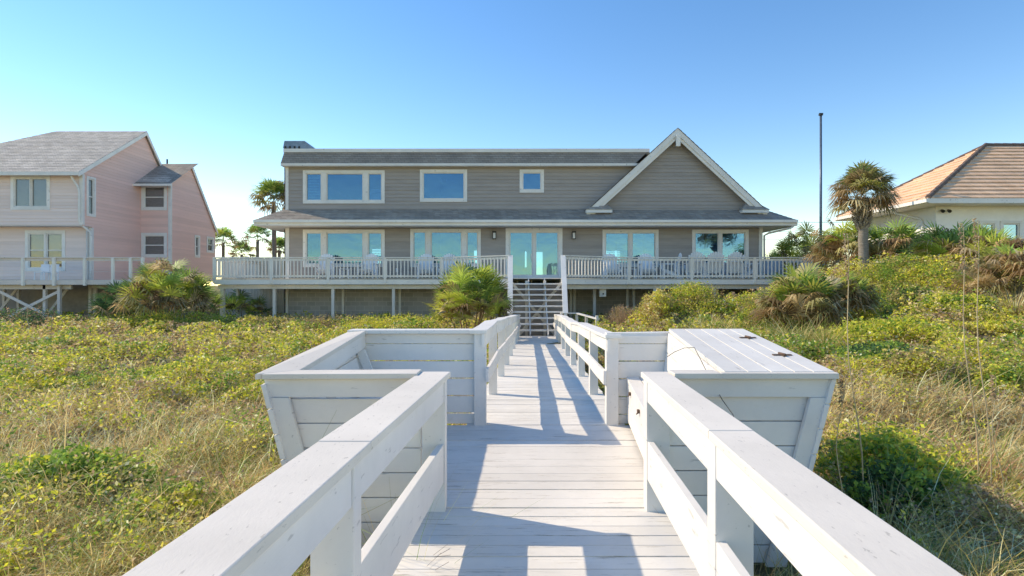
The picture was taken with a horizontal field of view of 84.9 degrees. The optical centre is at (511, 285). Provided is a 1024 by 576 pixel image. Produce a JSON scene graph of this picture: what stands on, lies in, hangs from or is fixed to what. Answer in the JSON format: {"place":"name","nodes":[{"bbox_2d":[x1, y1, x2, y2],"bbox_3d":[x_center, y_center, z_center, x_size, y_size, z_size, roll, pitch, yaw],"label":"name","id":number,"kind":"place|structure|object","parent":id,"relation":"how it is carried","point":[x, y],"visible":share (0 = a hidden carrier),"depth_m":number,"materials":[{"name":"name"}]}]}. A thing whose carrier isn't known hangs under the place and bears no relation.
{"place":"outdoors","nodes":[
{"label":"outdoors","id":0,"kind":"place"},
{"bbox_2d":[0,262,1023,575],"bbox_3d":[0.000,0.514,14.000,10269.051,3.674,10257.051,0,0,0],"label":"ground","id":1,"kind":"structure","parent":0,"point":[792,568],"depth_m":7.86,"materials":[{"name":"plant"}]},
{"bbox_2d":[0,303,69,327],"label":"dark scrub","id":2,"kind":"object","parent":1,"relation":"on","point":[31,318],"visible":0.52,"depth_m":22.67,"materials":[{"name":"green plant"}]},
{"bbox_2d":[1,365,124,394],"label":"dune shrub","id":3,"kind":"object","parent":1,"relation":"on","point":[86,376],"visible":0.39,"depth_m":9.80,"materials":[{"name":"green plant"}]},
{"bbox_2d":[0,436,167,513],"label":"broadleaf shrub","id":4,"kind":"object","parent":1,"relation":"on","point":[68,459],"visible":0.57,"depth_m":4.64,"materials":[{"name":"green plant"}]},
{"bbox_2d":[49,312,131,328],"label":"dark scrub","id":5,"kind":"object","parent":1,"relation":"on","point":[112,317],"visible":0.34,"depth_m":21.88,"materials":[{"name":"green plant"}]},
{"bbox_2d":[2,476,180,575],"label":"grass tuft","id":6,"kind":"object","parent":1,"relation":"on","point":[75,535],"visible":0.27,"depth_m":3.81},
{"bbox_2d":[30,335,168,357],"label":"dune shrub","id":7,"kind":"object","parent":1,"relation":"on","point":[72,341],"visible":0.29,"depth_m":14.55,"materials":[{"name":"green plant"}]},
{"bbox_2d":[0,257,212,317],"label":"pink house deck","id":8,"kind":"structure","parent":1,"relation":"on","point":[44,285],"depth_m":24.47,"materials":[{"name":"wood"}]},
{"bbox_2d":[34,264,49,279],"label":"deck chair","id":9,"kind":"object","parent":8,"relation":"on","point":[45,267],"visible":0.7,"depth_m":26.80,"materials":[{"name":"white plastic"}]},
{"bbox_2d":[43,264,58,279],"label":"deck chair","id":10,"kind":"object","parent":8,"relation":"on","point":[57,269],"visible":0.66,"depth_m":26.78,"materials":[{"name":"white plastic"}]},
{"bbox_2d":[0,131,217,317],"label":"pink house","id":11,"kind":"structure","parent":1,"relation":"on","point":[96,194],"depth_m":29.28,"materials":[{"name":"wood"}]},
{"bbox_2d":[10,175,49,209],"bbox_3d":[-23.630,-4.567,27.538,1.925,1.709,0.165,0,0,0],"label":"window","id":12,"kind":"structure","parent":11,"relation":"in","point":[27,192],"depth_m":27.56,"materials":[{"name":"grey glass"}]},
{"bbox_2d":[25,230,65,270],"bbox_3d":[-23.403,-1.746,28.137,2.007,2.047,0.165,0,0,0],"label":"window","id":13,"kind":"structure","parent":11,"relation":"in","point":[35,240],"depth_m":28.10,"materials":[{"name":"grey glass"}]},
{"bbox_2d":[86,176,95,216],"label":"window","id":14,"kind":"structure","parent":11,"relation":"in","point":[88,178],"depth_m":28.19,"materials":[{"name":"grey glass"}]},
{"bbox_2d":[141,186,166,209],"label":"window","id":15,"kind":"structure","parent":11,"relation":"in","point":[152,197],"depth_m":31.91,"materials":[{"name":"grey glass"}]},
{"bbox_2d":[141,233,166,257],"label":"window","id":16,"kind":"structure","parent":11,"relation":"in","point":[153,245],"depth_m":31.83,"materials":[{"name":"grey glass"}]},
{"bbox_2d":[194,235,199,257],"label":"window","id":17,"kind":"structure","parent":11,"relation":"in","point":[196,236],"depth_m":34.61,"materials":[{"name":"grey glass"}]},
{"bbox_2d":[206,236,213,252],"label":"window","id":18,"kind":"structure","parent":11,"relation":"in","point":[211,238],"depth_m":36.15,"materials":[{"name":"grey glass"}]},
{"bbox_2d":[86,279,147,317],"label":"saw palmetto","id":19,"kind":"object","parent":1,"relation":"on","point":[100,305],"visible":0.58,"depth_m":22.11,"materials":[{"name":"green plant"}]},
{"bbox_2d":[88,475,228,544],"bbox_3d":[-2.668,1.726,4.289,0.913,0.497,0.847,0,0,0],"label":"broadleaf shrub","id":20,"kind":"object","parent":1,"relation":"on","point":[188,493],"visible":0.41,"depth_m":4.25,"materials":[{"name":"green plant"}]},
{"bbox_2d":[108,257,213,329],"bbox_3d":[-13.774,0.312,22.323,3.722,3.032,3.831,0,0,0],"label":"saw palmetto","id":21,"kind":"object","parent":1,"relation":"on","point":[142,284],"visible":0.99,"depth_m":21.62,"materials":[{"name":"green plant"}]},
{"bbox_2d":[123,355,245,380],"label":"dune shrub","id":22,"kind":"object","parent":1,"relation":"on","point":[176,362],"visible":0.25,"depth_m":11.32,"materials":[{"name":"green plant"}]},
{"bbox_2d":[106,306,263,330],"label":"leafy shrub","id":23,"kind":"object","parent":1,"relation":"on","point":[146,316],"visible":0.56,"depth_m":21.18,"materials":[{"name":"green plant"}]},
{"bbox_2d":[164,275,227,323],"bbox_3d":[-13.069,0.600,23.189,2.367,2.365,2.475,0,0,0],"label":"saw palmetto","id":24,"kind":"object","parent":1,"relation":"on","point":[216,300],"visible":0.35,"depth_m":22.95,"materials":[{"name":"green plant"}]},
{"bbox_2d":[215,227,240,256],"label":"palm tree","id":25,"kind":"object","parent":1,"relation":"on","point":[225,232],"visible":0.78,"depth_m":41.89,"materials":[{"name":"green plant"}]},
{"bbox_2d":[205,289,277,317],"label":"saw palmetto","id":26,"kind":"object","parent":1,"relation":"on","point":[240,304],"visible":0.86,"depth_m":25.82,"materials":[{"name":"green plant"}]},
{"bbox_2d":[227,241,255,256],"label":"palm tree","id":27,"kind":"object","parent":1,"relation":"on","point":[238,247],"visible":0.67,"depth_m":45.72,"materials":[{"name":"green plant"}]},
{"bbox_2d":[221,258,283,316],"bbox_3d":[-12.775,0.085,28.260,3.750,3.030,0.120,0,0,0],"label":"privacy fence","id":28,"kind":"object","parent":1,"relation":"on","point":[266,293],"visible":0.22,"depth_m":28.20,"materials":[{"name":"wood"}]},
{"bbox_2d":[45,410,460,575],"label":"grass tuft","id":29,"kind":"object","parent":1,"relation":"on","point":[228,502],"visible":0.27,"depth_m":3.80,"materials":[{"name":"plant"}]},
{"bbox_2d":[241,224,271,256],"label":"palm tree","id":30,"kind":"object","parent":1,"relation":"on","point":[252,229],"visible":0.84,"depth_m":41.84,"materials":[{"name":"green plant"}]},
{"bbox_2d":[247,175,283,256],"bbox_3d":[-14.468,-2.400,34.016,3.358,8.606,3.054,0,0,0],"label":"palm tree","id":31,"kind":"object","parent":1,"relation":"on","point":[268,187],"visible":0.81,"depth_m":33.55,"materials":[{"name":"green plant"}]},
{"bbox_2d":[222,331,314,352],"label":"dune shrub","id":32,"kind":"object","parent":1,"relation":"on","point":[248,336],"visible":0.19,"depth_m":15.35,"materials":[{"name":"green plant"}]},
{"bbox_2d":[264,236,283,256],"bbox_3d":[-16.738,-0.877,40.007,2.112,5.558,2.093,0,0,40],"label":"palm tree","id":33,"kind":"object","parent":1,"relation":"on","point":[279,241],"visible":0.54,"depth_m":39.74,"materials":[{"name":"green plant"}]},
{"bbox_2d":[216,311,422,333],"bbox_3d":[-7.536,1.486,21.777,9.521,0.989,1.763,0,0,0],"label":"dark scrub","id":34,"kind":"object","parent":1,"relation":"on","point":[260,321],"visible":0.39,"depth_m":21.65,"materials":[{"name":"green plant"}]},
{"bbox_2d":[319,312,451,337],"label":"leafy shrub","id":35,"kind":"object","parent":1,"relation":"on","point":[375,325],"visible":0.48,"depth_m":19.36,"materials":[{"name":"green plant"}]},
{"bbox_2d":[298,475,548,574],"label":"grass tuft","id":36,"kind":"object","parent":1,"relation":"on","point":[424,527],"visible":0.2,"depth_m":3.74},
{"bbox_2d":[426,259,516,328],"bbox_3d":[-1.365,0.516,18.495,3.035,2.758,3.241,0,0,-28],"label":"saw palmetto","id":37,"kind":"object","parent":1,"relation":"on","point":[467,293],"visible":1,"depth_m":17.92,"materials":[{"name":"green plant"}]},
{"bbox_2d":[0,248,1023,575],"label":"ground cover","id":38,"kind":"object","parent":1,"relation":"on","point":[28,340],"visible":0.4,"depth_m":10.07,"materials":[{"name":"green plant"}]},
{"bbox_2d":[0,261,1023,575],"bbox_3d":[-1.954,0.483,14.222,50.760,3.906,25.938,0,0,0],"label":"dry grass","id":39,"kind":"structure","parent":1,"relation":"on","point":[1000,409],"depth_m":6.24,"materials":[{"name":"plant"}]},
{"bbox_2d":[836,375,845,491],"bbox_3d":[2.467,1.275,4.199,0.061,1.226,0.052,0,0,-39],"label":"sea oat","id":40,"kind":"object","parent":39,"relation":"on","point":[840,383],"visible":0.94,"depth_m":4.20,"materials":[{"name":"beige plant"}]},
{"bbox_2d":[988,373,1003,502],"bbox_3d":[3.810,1.226,4.401,0.112,1.082,0.059,0,0,0],"label":"sea oat","id":41,"kind":"object","parent":39,"relation":"on","point":[993,393],"visible":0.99,"depth_m":4.40,"materials":[{"name":"beige plant"}]},
{"bbox_2d":[213,255,818,319],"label":"house deck","id":42,"kind":"structure","parent":1,"relation":"on","point":[244,282],"depth_m":23.98,"materials":[{"name":"white wood"}]},
{"bbox_2d":[313,254,335,278],"bbox_3d":[-8.471,-0.880,25.394,0.840,1.193,0.910,0,0,-8],"label":"adirondack chair","id":43,"kind":"object","parent":42,"relation":"on","point":[331,264],"visible":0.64,"depth_m":25.65,"materials":[{"name":"white plastic"}]},
{"bbox_2d":[355,254,378,278],"bbox_3d":[-6.532,-0.880,25.395,0.840,1.193,0.910,0,0,6],"label":"adirondack chair","id":44,"kind":"object","parent":42,"relation":"on","point":[370,265],"visible":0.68,"depth_m":25.65,"materials":[{"name":"white plastic"}]},
{"bbox_2d":[416,254,434,278],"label":"adirondack chair","id":45,"kind":"object","parent":42,"relation":"on","point":[427,265],"visible":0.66,"depth_m":25.66,"materials":[{"name":"white plastic"}]},
{"bbox_2d":[435,254,457,278],"bbox_3d":[-2.950,-0.880,25.394,0.840,1.193,0.910,0,0,8],"label":"adirondack chair","id":46,"kind":"object","parent":42,"relation":"on","point":[446,255],"visible":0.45,"depth_m":25.69,"materials":[{"name":"white plastic"}]},
{"bbox_2d":[602,253,623,277],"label":"adirondack chair","id":47,"kind":"object","parent":42,"relation":"on","point":[611,255],"visible":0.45,"depth_m":25.57,"materials":[{"name":"white plastic"}]},
{"bbox_2d":[637,253,658,278],"bbox_3d":[6.109,-0.880,25.295,0.840,1.193,0.910,0,0,4],"label":"adirondack chair","id":48,"kind":"object","parent":42,"relation":"on","point":[647,265],"visible":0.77,"depth_m":25.56,"materials":[{"name":"white plastic"}]},
{"bbox_2d":[658,253,681,278],"bbox_3d":[7.115,-0.880,25.192,0.910,1.193,0.840,0,0,5],"label":"adirondack chair","id":49,"kind":"object","parent":42,"relation":"on","point":[669,272],"visible":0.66,"depth_m":24.91,"materials":[{"name":"white plastic"}]},
{"bbox_2d":[682,252,704,278],"bbox_3d":[8.039,-0.880,24.805,0.840,1.193,0.910,0,0,0],"label":"adirondack chair","id":50,"kind":"object","parent":42,"relation":"on","point":[693,254],"visible":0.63,"depth_m":24.50,"materials":[{"name":"white plastic"}]},
{"bbox_2d":[701,252,724,278],"bbox_3d":[8.875,-0.880,24.805,0.840,1.193,0.910,0,0,0],"label":"adirondack chair","id":51,"kind":"object","parent":42,"relation":"on","point":[716,254],"visible":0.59,"depth_m":24.50,"materials":[{"name":"white plastic"}]},
{"bbox_2d":[721,252,744,278],"bbox_3d":[9.764,-0.880,24.805,0.840,1.193,0.910,0,0,0],"label":"adirondack chair","id":52,"kind":"object","parent":42,"relation":"on","point":[734,254],"visible":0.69,"depth_m":24.50,"materials":[{"name":"white plastic"}]},
{"bbox_2d":[253,128,797,322],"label":"beach house","id":53,"kind":"structure","parent":1,"relation":"on","point":[676,192],"depth_m":26.38,"materials":[{"name":"beige"}]},
{"bbox_2d":[303,170,384,203],"bbox_3d":[-7.920,-4.648,26.457,3.847,1.565,0.205,0,0,0],"label":"window","id":54,"kind":"structure","parent":53,"relation":"in","point":[324,173],"depth_m":26.36,"materials":[{"name":"white glass"}]},
{"bbox_2d":[303,230,384,266],"bbox_3d":[-7.920,-1.754,26.457,3.847,1.773,0.205,0,0,0],"label":"window","id":55,"kind":"structure","parent":53,"relation":"in","point":[324,233],"depth_m":26.36,"materials":[{"name":"white glass"}]},
{"bbox_2d":[420,169,466,201],"bbox_3d":[-3.225,-4.705,26.417,2.225,1.527,0.125,0,0,0],"label":"window","id":56,"kind":"structure","parent":53,"relation":"in","point":[422,171],"depth_m":26.36,"materials":[{"name":"white wood"}]},
{"bbox_2d":[410,229,480,266],"bbox_3d":[-3.130,-1.773,26.417,3.319,1.810,0.125,0,0,0],"label":"window","id":57,"kind":"structure","parent":53,"relation":"in","point":[428,232],"depth_m":26.36,"materials":[{"name":"white wood"}]},
{"bbox_2d":[520,169,543,192],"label":"window","id":58,"kind":"structure","parent":53,"relation":"in","point":[522,171],"depth_m":26.36,"materials":[{"name":"white glass"}]},
{"bbox_2d":[506,228,561,277],"bbox_3d":[1.037,-1.500,26.388,2.678,2.430,0.185,0,0,0],"label":"sliding door","id":59,"kind":"structure","parent":53,"relation":"in","point":[508,230],"depth_m":26.36,"materials":[{"name":"white wood"}]},
{"bbox_2d":[602,230,658,266],"bbox_3d":[5.582,-1.754,26.457,2.640,1.773,0.205,0,0,0],"label":"window","id":60,"kind":"structure","parent":53,"relation":"in","point":[630,233],"depth_m":26.40,"materials":[{"name":"white glass"}]},
{"bbox_2d":[692,230,748,266],"bbox_3d":[9.815,-1.754,26.457,2.659,1.773,0.205,0,0,0],"label":"window","id":61,"kind":"structure","parent":53,"relation":"in","point":[719,233],"depth_m":26.40,"materials":[{"name":"white glass"}]},
{"bbox_2d":[507,255,567,335],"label":"staircase","id":62,"kind":"structure","parent":1,"relation":"on","point":[537,306],"depth_m":22.14,"materials":[{"name":"beige"}]},
{"bbox_2d":[122,314,962,575],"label":"boardwalk","id":63,"kind":"structure","parent":1,"relation":"on","point":[551,435],"depth_m":3.16,"materials":[{"name":"white paint"}]},
{"bbox_2d":[255,329,485,548],"bbox_3d":[-1.035,1.222,4.920,1.530,1.535,2.040,0,0,0],"label":"built in bench","id":64,"kind":"object","parent":63,"relation":"on","point":[307,394],"visible":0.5,"depth_m":4.00,"materials":[{"name":"white wood"}]},
{"bbox_2d":[605,329,838,566],"bbox_3d":[1.722,1.219,4.930,1.475,1.541,2.040,0,0,0],"label":"storage bench","id":65,"kind":"object","parent":63,"relation":"on","point":[778,396],"visible":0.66,"depth_m":4.00,"materials":[{"name":"grey paint"}]},
{"bbox_2d":[560,313,599,325],"bbox_3d":[2.491,1.740,19.886,1.637,1.520,0.574,0,0,41],"label":"landing rail","id":66,"kind":"object","parent":1,"relation":"on","point":[596,318],"visible":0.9,"depth_m":19.75,"materials":[{"name":"white paint"}]},
{"bbox_2d":[602,303,637,327],"bbox_3d":[4.145,1.232,20.613,2.082,1.176,2.179,0,0,-38],"label":"brushwood","id":67,"kind":"object","parent":1,"relation":"on","point":[622,315],"visible":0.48,"depth_m":20.45,"materials":[{"name":"brown plant"}]},
{"bbox_2d":[636,286,678,330],"bbox_3d":[4.876,0.801,18.546,1.632,1.561,2.507,0,0,0],"label":"vine mound","id":68,"kind":"object","parent":1,"relation":"on","point":[658,297],"visible":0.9,"depth_m":18.36,"materials":[{"name":"green plant"}]},
{"bbox_2d":[633,279,761,320],"bbox_3d":[6.389,0.566,19.281,4.817,1.632,3.102,0,0,0],"label":"vine mound","id":69,"kind":"object","parent":1,"relation":"on","point":[702,294],"visible":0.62,"depth_m":18.69,"materials":[{"name":"green plant"}]},
{"bbox_2d":[660,308,744,328],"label":"grass tuft","id":70,"kind":"object","parent":1,"relation":"on","point":[694,326],"visible":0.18,"depth_m":15.11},
{"bbox_2d":[725,303,792,333],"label":"leafy shrub","id":71,"kind":"object","parent":1,"relation":"on","point":[744,314],"visible":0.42,"depth_m":15.81,"materials":[{"name":"green plant"}]},
{"bbox_2d":[734,316,806,337],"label":"grass tuft","id":72,"kind":"object","parent":1,"relation":"on","point":[776,327],"visible":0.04,"depth_m":14.01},
{"bbox_2d":[762,260,827,284],"bbox_3d":[13.425,-0.125,26.660,3.150,2.250,0.120,0,0,0],"label":"privacy fence","id":73,"kind":"object","parent":1,"relation":"on","point":[773,267],"visible":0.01,"depth_m":26.60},
{"bbox_2d":[745,261,856,335],"bbox_3d":[7.664,0.431,14.975,3.066,2.225,2.734,0,0,0],"label":"saw palmetto","id":74,"kind":"object","parent":1,"relation":"on","point":[793,294],"visible":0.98,"depth_m":14.50,"materials":[{"name":"green plant"}]},
{"bbox_2d":[744,310,862,345],"bbox_3d":[6.718,1.154,12.964,2.753,1.169,2.665,0,0,0],"label":"grass tuft","id":75,"kind":"object","parent":1,"relation":"on","point":[785,330],"visible":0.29,"depth_m":12.98,"materials":[{"name":"plant"}]},
{"bbox_2d":[769,221,852,267],"bbox_3d":[14.401,-1.694,26.977,3.817,3.086,3.764,0,0,0],"label":"saw palmetto","id":76,"kind":"object","parent":1,"relation":"on","point":[783,248],"visible":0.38,"depth_m":26.74,"materials":[{"name":"green plant"}]},
{"bbox_2d":[783,341,844,362],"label":"dune shrub","id":77,"kind":"object","parent":1,"relation":"on","point":[819,353],"visible":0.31,"depth_m":11.33,"materials":[{"name":"green plant"}]},
{"bbox_2d":[818,113,822,268],"bbox_3d":[13.154,-2.877,23.850,0.176,8.955,0.180,0,0,0],"label":"flagpole","id":78,"kind":"object","parent":1,"relation":"on","point":[820,190],"visible":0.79,"depth_m":23.81,"materials":[{"name":"metal"}]},
{"bbox_2d":[775,313,868,347],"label":"grass tuft","id":79,"kind":"object","parent":1,"relation":"on","point":[823,340],"visible":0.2,"depth_m":12.32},
{"bbox_2d":[800,218,877,271],"bbox_3d":[13.195,-1.548,22.500,2.852,2.554,2.922,0,0,0],"label":"saw palmetto","id":80,"kind":"object","parent":1,"relation":"on","point":[824,249],"visible":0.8,"depth_m":22.06,"materials":[{"name":"green plant"}]},
{"bbox_2d":[806,271,886,325],"bbox_3d":[8.949,0.346,15.174,2.167,1.558,2.362,0,0,0],"label":"saw palmetto","id":81,"kind":"object","parent":1,"relation":"on","point":[860,297],"visible":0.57,"depth_m":14.64,"materials":[{"name":"green plant"}]},
{"bbox_2d":[842,231,863,504],"bbox_3d":[2.798,0.717,4.598,0.184,2.331,0.047,0,0,0],"label":"sea oat","id":82,"kind":"object","parent":1,"relation":"on","point":[845,258],"visible":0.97,"depth_m":4.60,"materials":[{"name":"beige plant"}]},
{"bbox_2d":[834,259,889,313],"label":"leafy shrub","id":83,"kind":"object","parent":1,"relation":"on","point":[859,271],"visible":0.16,"depth_m":18.09,"materials":[{"name":"green plant"}]},
{"bbox_2d":[825,160,904,269],"bbox_3d":[12.205,-2.270,19.506,2.508,4.300,2.533,0,0,35],"label":"palm tree","id":84,"kind":"object","parent":1,"relation":"on","point":[862,178],"visible":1,"depth_m":19.21,"materials":[{"name":"green plant"}]},
{"bbox_2d":[813,311,949,345],"bbox_3d":[8.352,1.121,12.952,2.722,1.035,2.605,0,0,0],"label":"leafy shrub","id":85,"kind":"object","parent":1,"relation":"on","point":[872,325],"visible":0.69,"depth_m":12.52,"materials":[{"name":"green plant"}]},
{"bbox_2d":[832,339,934,371],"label":"leafy shrub","id":86,"kind":"object","parent":1,"relation":"on","point":[871,346],"visible":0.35,"depth_m":10.42,"materials":[{"name":"green plant"}]},
{"bbox_2d":[754,455,1023,575],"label":"grass tuft","id":87,"kind":"object","parent":1,"relation":"on","point":[911,526],"visible":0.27,"depth_m":4.01,"materials":[{"name":"plant"}]},
{"bbox_2d":[858,253,927,313],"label":"leafy shrub","id":88,"kind":"object","parent":1,"relation":"on","point":[888,269],"visible":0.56,"depth_m":17.45,"materials":[{"name":"green plant"}]},
{"bbox_2d":[868,215,922,260],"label":"saw palmetto","id":89,"kind":"object","parent":1,"relation":"on","point":[903,232],"visible":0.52,"depth_m":21.58,"materials":[{"name":"green plant"}]},
{"bbox_2d":[839,451,958,537],"bbox_3d":[3.118,1.688,4.552,0.919,0.658,0.897,0,0,-40],"label":"broadleaf shrub","id":90,"kind":"object","parent":1,"relation":"on","point":[881,478],"visible":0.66,"depth_m":4.49,"materials":[{"name":"green plant"}]},
{"bbox_2d":[875,284,931,317],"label":"dune shrub","id":91,"kind":"object","parent":1,"relation":"on","point":[894,297],"visible":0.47,"depth_m":15.31,"materials":[{"name":"green plant"}]},
{"bbox_2d":[815,418,996,517],"bbox_3d":[3.451,1.609,5.033,1.445,0.865,1.190,0,0,0],"label":"broadleaf shrub","id":92,"kind":"object","parent":1,"relation":"on","point":[879,448],"visible":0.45,"depth_m":4.92,"materials":[{"name":"green plant"}]},
{"bbox_2d":[858,257,968,317],"bbox_3d":[11.778,0.148,16.577,3.439,2.047,2.484,0,0,0],"label":"leafy shrub","id":93,"kind":"object","parent":1,"relation":"on","point":[922,283],"visible":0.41,"depth_m":16.61,"materials":[{"name":"green plant"}]},
{"bbox_2d":[868,344,988,397],"bbox_3d":[6.433,1.348,8.604,1.560,0.925,1.404,0,0,-34],"label":"dune shrub","id":94,"kind":"object","parent":1,"relation":"on","point":[930,360],"visible":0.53,"depth_m":8.51,"materials":[{"name":"green plant"}]},
{"bbox_2d":[834,143,1023,263],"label":"stucco house","id":95,"kind":"structure","parent":1,"relation":"on","point":[983,184],"depth_m":22.98,"materials":[{"name":"brown ceramic"}]},
{"bbox_2d":[979,221,997,236],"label":"window","id":96,"kind":"structure","parent":95,"relation":"in","point":[993,223],"depth_m":22.81,"materials":[{"name":"white glass"}]},
{"bbox_2d":[1000,221,1022,239],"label":"window","id":97,"kind":"structure","parent":95,"relation":"in","point":[1017,228],"depth_m":22.85,"materials":[{"name":"teal glass"}]},
{"bbox_2d":[857,390,1023,493],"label":"grass tuft","id":98,"kind":"object","parent":1,"relation":"on","point":[986,478],"visible":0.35,"depth_m":5.21,"materials":[{"name":"plant"}]},
{"bbox_2d":[897,219,998,260],"bbox_3d":[14.533,-1.379,18.674,2.945,1.676,3.137,0,0,0],"label":"saw palmetto","id":99,"kind":"object","parent":1,"relation":"on","point":[930,242],"visible":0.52,"depth_m":18.16,"materials":[{"name":"green plant"}]},
{"bbox_2d":[903,293,996,319],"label":"dune shrub","id":100,"kind":"object","parent":1,"relation":"on","point":[969,299],"visible":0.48,"depth_m":13.65,"materials":[{"name":"green plant"}]},
{"bbox_2d":[958,223,978,482],"bbox_3d":[4.075,0.639,5.004,0.186,2.416,0.060,0,0,0],"label":"sea oat","id":101,"kind":"object","parent":1,"relation":"on","point":[962,257],"visible":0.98,"depth_m":5.00,"materials":[{"name":"beige plant"}]},
{"bbox_2d":[938,224,1023,262],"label":"saw palmetto","id":102,"kind":"object","parent":1,"relation":"on","point":[986,240],"visible":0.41,"depth_m":17.04,"materials":[{"name":"green plant"}]},
{"bbox_2d":[972,216,991,483],"bbox_3d":[4.028,0.628,4.800,0.172,2.473,0.056,0,0,0],"label":"sea oat","id":103,"kind":"object","parent":1,"relation":"on","point":[975,262],"visible":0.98,"depth_m":4.80,"materials":[{"name":"beige plant"}]},
{"bbox_2d":[942,313,1023,342],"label":"leafy shrub","id":104,"kind":"object","parent":1,"relation":"on","point":[970,324],"visible":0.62,"depth_m":12.18,"materials":[{"name":"green plant"}]},
{"bbox_2d":[949,265,1021,297],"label":"saw palmetto","id":105,"kind":"object","parent":1,"relation":"on","point":[986,280],"visible":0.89,"depth_m":14.71,"materials":[{"name":"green plant"}]},
{"bbox_2d":[952,283,1023,317],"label":"grass tuft","id":106,"kind":"object","parent":1,"relation":"on","point":[1013,302],"visible":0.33,"depth_m":13.38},
{"bbox_2d":[966,242,1023,287],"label":"saw palmetto","id":107,"kind":"object","parent":1,"relation":"on","point":[1006,259],"visible":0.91,"depth_m":14.71,"materials":[{"name":"green plant"}]},
{"bbox_2d":[966,358,1023,405],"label":"dune shrub","id":108,"kind":"object","parent":1,"relation":"on","point":[1009,375],"visible":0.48,"depth_m":8.11,"materials":[{"name":"green plant"}]},
{"bbox_2d":[0,0,1023,285],"label":"sky","id":109,"kind":"structure","parent":0,"point":[909,87],"materials":[{"name":"blue"}]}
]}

